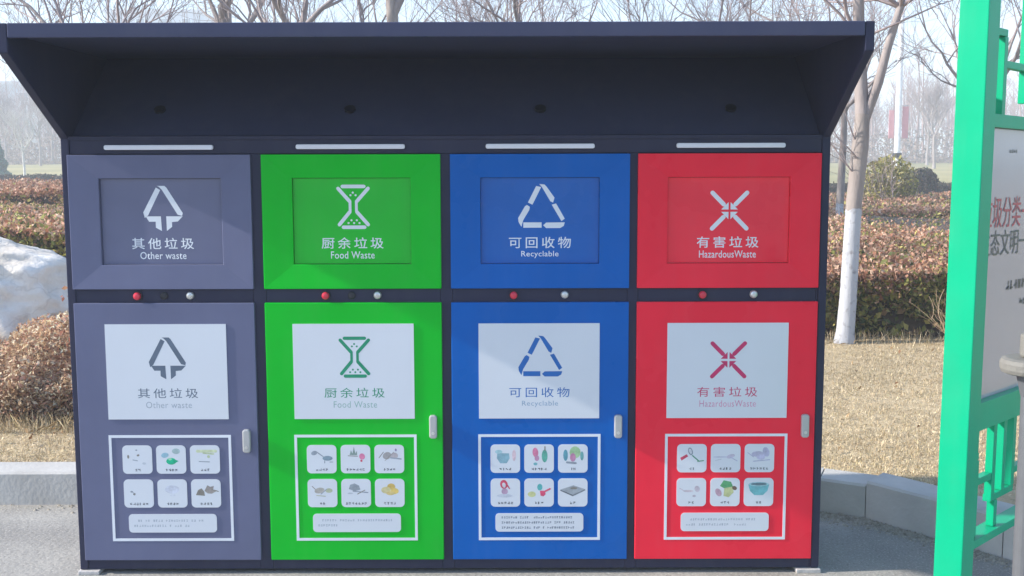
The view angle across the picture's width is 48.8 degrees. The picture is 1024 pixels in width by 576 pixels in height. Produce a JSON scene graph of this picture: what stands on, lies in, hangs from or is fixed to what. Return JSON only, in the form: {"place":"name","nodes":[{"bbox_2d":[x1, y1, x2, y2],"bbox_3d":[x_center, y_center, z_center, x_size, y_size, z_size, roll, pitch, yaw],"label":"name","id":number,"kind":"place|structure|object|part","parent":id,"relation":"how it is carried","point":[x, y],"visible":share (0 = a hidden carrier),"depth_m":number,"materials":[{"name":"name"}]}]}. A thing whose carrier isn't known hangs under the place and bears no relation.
{"place":"outdoors","nodes":[
{"label":"outdoors","id":0,"kind":"place"},
{"bbox_2d":[7,160,952,182],"bbox_3d":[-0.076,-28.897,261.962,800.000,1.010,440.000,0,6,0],"label":"meadow","id":1,"kind":"structure","parent":0,"point":[942,171],"depth_m":79.34,"materials":[{"name":"beige plant"}]},
{"bbox_2d":[0,141,11,174],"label":"conifer","id":2,"kind":"object","parent":1,"relation":"on","point":[3,166],"visible":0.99,"depth_m":64.98,"materials":[{"name":"green plant"}]},
{"bbox_2d":[0,87,17,161],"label":"distant tree","id":3,"kind":"object","parent":1,"relation":"on","point":[4,102],"visible":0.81,"depth_m":98.41,"materials":[{"name":"grey plant"}]},
{"bbox_2d":[0,96,42,175],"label":"distant tree","id":4,"kind":"object","parent":1,"relation":"on","point":[19,137],"visible":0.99,"depth_m":62.74,"materials":[{"name":"grey plant"}]},
{"bbox_2d":[6,90,47,165],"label":"distant tree","id":5,"kind":"object","parent":1,"relation":"on","point":[40,122],"visible":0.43,"depth_m":92.53,"materials":[{"name":"grey plant"}]},
{"bbox_2d":[0,81,59,162],"bbox_3d":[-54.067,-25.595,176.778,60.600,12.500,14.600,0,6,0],"label":"tree","id":6,"kind":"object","parent":1,"relation":"on","point":[12,92],"depth_m":169.46,"materials":[{"name":"grey plant"}]},
{"bbox_2d":[0,173,61,181],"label":"hedge","id":7,"kind":"object","parent":1,"relation":"on","point":[33,176],"visible":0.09,"depth_m":43.44,"materials":[{"name":"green plant"}]},
{"bbox_2d":[35,107,54,163],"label":"distant tree","id":8,"kind":"object","parent":1,"relation":"on","point":[51,136],"visible":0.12,"depth_m":102.59,"materials":[{"name":"grey plant"}]},
{"bbox_2d":[102,9,214,22],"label":"building","id":9,"kind":"structure","parent":1,"relation":"on","point":[188,15],"depth_m":194.51,"materials":[{"name":"white paint"}]},
{"bbox_2d":[135,18,144,22],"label":"window","id":10,"kind":"structure","parent":9,"relation":"in","point":[143,19],"depth_m":194.55,"materials":[{"name":"white paint"}]},
{"bbox_2d":[158,18,167,22],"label":"window","id":11,"kind":"structure","parent":9,"relation":"in","point":[164,20],"depth_m":194.55,"materials":[{"name":"white paint"}]},
{"bbox_2d":[181,18,190,22],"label":"window","id":12,"kind":"structure","parent":9,"relation":"in","point":[187,20],"depth_m":194.55,"materials":[{"name":"white paint"}]},
{"bbox_2d":[0,125,953,164],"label":"scrub","id":13,"kind":"object","parent":1,"relation":"on","point":[875,158],"visible":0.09,"depth_m":105.97,"materials":[{"name":"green plant"}]},
{"bbox_2d":[0,44,1023,163],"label":"wood","id":14,"kind":"object","parent":1,"relation":"on","point":[1014,105],"visible":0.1,"depth_m":125.52,"materials":[{"name":"grey plant"}]},
{"bbox_2d":[838,86,888,133],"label":"distant tree","id":15,"kind":"object","parent":1,"relation":"on","point":[852,108],"visible":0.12,"depth_m":94.38,"materials":[{"name":"grey plant"}]},
{"bbox_2d":[888,7,908,180],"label":"light pole","id":16,"kind":"object","parent":1,"relation":"on","point":[899,111],"visible":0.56,"depth_m":46.50,"materials":[{"name":"white paint"},{"name":"red fabric"}]},
{"bbox_2d":[903,69,955,168],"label":"distant tree","id":17,"kind":"object","parent":1,"relation":"on","point":[937,91],"visible":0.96,"depth_m":80.69,"materials":[{"name":"grey plant"}]},
{"bbox_2d":[905,76,954,164],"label":"distant tree","id":18,"kind":"object","parent":1,"relation":"on","point":[928,133],"visible":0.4,"depth_m":90.54,"materials":[{"name":"grey plant"}]},
{"bbox_2d":[0,505,1012,575],"bbox_3d":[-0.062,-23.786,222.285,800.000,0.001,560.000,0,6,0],"label":"pavement","id":19,"kind":"structure","parent":0,"point":[39,542],"depth_m":3.76,"materials":[{"name":"concrete"}]},
{"bbox_2d":[0,21,874,574],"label":"waste sorting cabinet","id":20,"kind":"object","parent":19,"relation":"on","point":[446,295],"visible":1,"depth_m":3.59,"materials":[{"name":"black metal"}]},
{"bbox_3d":[-1.103,-0.207,3.555,0.572,0.422,0.028,0,6,0],"label":"upper door","id":21,"kind":"part","parent":20,"relation":"part of","materials":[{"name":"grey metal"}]},
{"bbox_3d":[-1.101,0.465,3.622,0.572,0.841,0.046,0,6,0],"label":"lower door","id":22,"kind":"part","parent":20,"relation":"part of","materials":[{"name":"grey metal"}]},
{"bbox_3d":[-0.504,-0.209,3.555,0.560,0.422,0.028,0,6,0],"label":"upper door","id":23,"kind":"part","parent":20,"relation":"part of","materials":[{"name":"green paint"}]},
{"bbox_3d":[-0.502,0.464,3.622,0.560,0.841,0.046,0,6,0],"label":"lower door","id":24,"kind":"part","parent":20,"relation":"part of","materials":[{"name":"green paint"}]},
{"bbox_3d":[0.088,-0.210,3.555,0.563,0.422,0.028,0,6,0],"label":"upper door","id":25,"kind":"part","parent":20,"relation":"part of","materials":[{"name":"blue paint"}]},
{"bbox_3d":[0.090,0.462,3.622,0.563,0.841,0.046,0,6,0],"label":"lower door","id":26,"kind":"part","parent":20,"relation":"part of","materials":[{"name":"blue paint"}]},
{"bbox_3d":[0.683,0.461,3.622,0.573,0.841,0.046,0,6,0],"label":"lower door","id":27,"kind":"part","parent":20,"relation":"part of","materials":[{"name":"red paint"}]},
{"bbox_3d":[0.681,-0.212,3.555,0.573,0.422,0.028,0,6,0],"label":"upper door","id":28,"kind":"part","parent":20,"relation":"part of","materials":[{"name":"red paint"}]},
{"bbox_2d":[1,504,1011,569],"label":"gutter grit","id":29,"kind":"object","parent":19,"relation":"on","point":[854,520],"visible":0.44,"depth_m":4.10,"materials":[{"name":"grey gravel"}]},
{"bbox_2d":[0,462,1013,559],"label":"kerb","id":30,"kind":"structure","parent":19,"relation":"on","point":[900,502],"depth_m":4.25,"materials":[{"name":"concrete"}]},
{"bbox_2d":[933,0,1023,575],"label":"notice board","id":31,"kind":"object","parent":19,"relation":"on","point":[984,324],"visible":0.94,"depth_m":3.14,"materials":[{"name":"paint"}]},
{"bbox_2d":[999,333,1023,575],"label":"capped post","id":32,"kind":"object","parent":19,"relation":"on","point":[1012,364],"visible":1,"depth_m":2.38,"materials":[{"name":"grey plastic"}]},
{"bbox_2d":[0,337,1019,504],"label":"lawn","id":33,"kind":"structure","parent":0,"point":[1009,497],"depth_m":5.36,"materials":[{"name":"beige plant"}]},
{"bbox_2d":[0,176,62,206],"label":"hedge","id":34,"kind":"object","parent":33,"relation":"on","point":[22,190],"visible":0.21,"depth_m":17.05,"materials":[{"name":"brown plant"}]},
{"bbox_2d":[0,199,65,257],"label":"hedge","id":35,"kind":"object","parent":33,"relation":"on","point":[40,227],"visible":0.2,"depth_m":9.34,"materials":[{"name":"brown plant"}]},
{"bbox_2d":[0,237,68,351],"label":"boulder","id":36,"kind":"object","parent":33,"relation":"on","point":[33,281],"visible":0.32,"depth_m":6.07,"materials":[{"name":"grey stone"}]},
{"bbox_2d":[0,310,73,420],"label":"dry shrub bed","id":37,"kind":"object","parent":33,"relation":"on","point":[32,339],"visible":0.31,"depth_m":5.36,"materials":[{"name":"brown plant"}]},
{"bbox_2d":[54,286,69,345],"bbox_3d":[-1.992,0.267,5.651,0.474,0.658,0.775,0,6,0],"label":"russet shrub","id":38,"kind":"object","parent":33,"relation":"on","point":[60,315],"visible":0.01,"depth_m":5.42,"materials":[{"name":"brown plant"}]},
{"bbox_2d":[0,0,212,22],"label":"bare tree","id":39,"kind":"object","parent":33,"relation":"on","point":[58,13],"visible":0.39,"depth_m":15.04,"materials":[{"name":"brown plant"}]},
{"bbox_2d":[0,0,217,63],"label":"bare tree","id":40,"kind":"object","parent":33,"relation":"on","point":[144,7],"visible":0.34,"depth_m":16.34,"materials":[{"name":"brown plant"}]},
{"bbox_2d":[217,0,231,21],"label":"bare tree","id":41,"kind":"object","parent":33,"relation":"on","point":[221,13],"visible":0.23,"depth_m":15.75,"materials":[{"name":"brown plant"}]},
{"bbox_2d":[193,0,353,22],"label":"bare tree","id":42,"kind":"object","parent":33,"relation":"on","point":[215,14],"visible":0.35,"depth_m":20.07,"materials":[{"name":"brown plant"}]},
{"bbox_2d":[257,0,342,21],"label":"bare tree","id":43,"kind":"object","parent":33,"relation":"on","point":[277,6],"visible":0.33,"depth_m":16.89,"materials":[{"name":"brown plant"}]},
{"bbox_2d":[151,0,480,22],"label":"bare tree","id":44,"kind":"object","parent":33,"relation":"on","point":[360,9],"visible":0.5,"depth_m":15.42,"materials":[{"name":"grey plant"}]},
{"bbox_2d":[254,0,419,21],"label":"bare tree","id":45,"kind":"object","parent":33,"relation":"on","point":[295,8],"visible":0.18,"depth_m":19.63,"materials":[{"name":"brown plant"}]},
{"bbox_2d":[386,0,403,21],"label":"bare tree","id":46,"kind":"object","parent":33,"relation":"on","point":[393,7],"visible":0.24,"depth_m":14.57,"materials":[{"name":"grey plant"}]},
{"bbox_2d":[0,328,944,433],"bbox_3d":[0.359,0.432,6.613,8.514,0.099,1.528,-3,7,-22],"label":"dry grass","id":47,"kind":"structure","parent":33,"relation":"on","point":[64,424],"depth_m":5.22,"materials":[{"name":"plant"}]},
{"bbox_2d":[398,0,592,21],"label":"bare tree","id":48,"kind":"object","parent":33,"relation":"on","point":[463,10],"visible":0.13,"depth_m":24.26,"materials":[{"name":"brown plant"}]},
{"bbox_2d":[414,0,597,21],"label":"bare tree","id":49,"kind":"object","parent":33,"relation":"on","point":[487,16],"visible":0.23,"depth_m":19.79,"materials":[{"name":"grey plant"}]},
{"bbox_2d":[425,0,598,21],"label":"bare tree","id":50,"kind":"object","parent":33,"relation":"on","point":[516,4],"visible":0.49,"depth_m":16.01,"materials":[{"name":"grey plant"}]},
{"bbox_2d":[559,0,827,21],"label":"bare tree","id":51,"kind":"object","parent":33,"relation":"on","point":[630,11],"visible":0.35,"depth_m":16.86,"materials":[{"name":"grey plant"}]},
{"bbox_2d":[649,0,805,20],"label":"bare tree","id":52,"kind":"object","parent":33,"relation":"on","point":[721,10],"visible":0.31,"depth_m":17.48,"materials":[{"name":"grey plant"}]},
{"bbox_2d":[726,0,894,216],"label":"bare tree","id":53,"kind":"object","parent":33,"relation":"on","point":[840,183],"visible":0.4,"depth_m":17.06,"materials":[{"name":"grey plant"}]},
{"bbox_2d":[708,0,956,83],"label":"bare tree","id":54,"kind":"object","parent":33,"relation":"on","point":[900,57],"visible":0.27,"depth_m":19.50,"materials":[{"name":"grey plant"}]},
{"bbox_2d":[832,146,931,200],"bbox_3d":[7.931,-2.226,23.983,2.188,1.578,2.210,-3,7,-25],"label":"round bush","id":55,"kind":"object","parent":33,"relation":"on","point":[883,183],"visible":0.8,"depth_m":23.77,"materials":[{"name":"green plant"}]},
{"bbox_2d":[757,0,1007,343],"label":"forked tree","id":56,"kind":"object","parent":33,"relation":"on","point":[865,103],"visible":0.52,"depth_m":7.42,"materials":[{"name":"grey plant"}]},
{"bbox_2d":[825,209,949,337],"bbox_3d":[4.344,-0.441,12.186,8.356,0.584,9.256,0,6,0],"label":"hedge","id":57,"kind":"object","parent":33,"relation":"on","point":[903,262],"visible":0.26,"depth_m":7.82,"materials":[{"name":"brown plant"}]},
{"bbox_2d":[829,191,950,218],"bbox_3d":[7.744,-1.597,22.478,16.532,0.573,10.134,0,6,0],"label":"hedge","id":58,"kind":"object","parent":33,"relation":"on","point":[934,205],"visible":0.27,"depth_m":19.77,"materials":[{"name":"brown plant"}]},
{"bbox_2d":[829,181,951,194],"bbox_3d":[13.993,-3.277,37.395,24.129,0.591,2.156,0,6,0],"label":"hedge","id":59,"kind":"object","parent":33,"relation":"on","point":[943,186],"visible":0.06,"depth_m":36.49,"materials":[{"name":"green plant"}]},
{"bbox_2d":[909,167,939,193],"bbox_3d":[12.384,-3.176,33.906,0.927,0.936,0.909,0,6,0],"label":"round bush","id":60,"kind":"object","parent":33,"relation":"on","point":[927,177],"visible":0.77,"depth_m":33.67,"materials":[{"name":"green plant"}]},
{"bbox_2d":[910,289,946,333],"bbox_3d":[2.987,0.178,7.455,0.679,0.408,0.519,3,7,29],"label":"dry twig clump","id":61,"kind":"object","parent":33,"relation":"on","point":[943,328],"visible":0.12,"depth_m":7.47,"materials":[{"name":"beige plant"}]},
{"bbox_2d":[864,0,1021,86],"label":"bare tree","id":62,"kind":"object","parent":33,"relation":"on","point":[1015,57],"visible":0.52,"depth_m":20.26,"materials":[{"name":"grey plant"}]},
{"bbox_2d":[0,0,1023,159],"label":"sky","id":63,"kind":"structure","parent":0,"point":[1009,23],"materials":[{"name":"white"}]}
]}

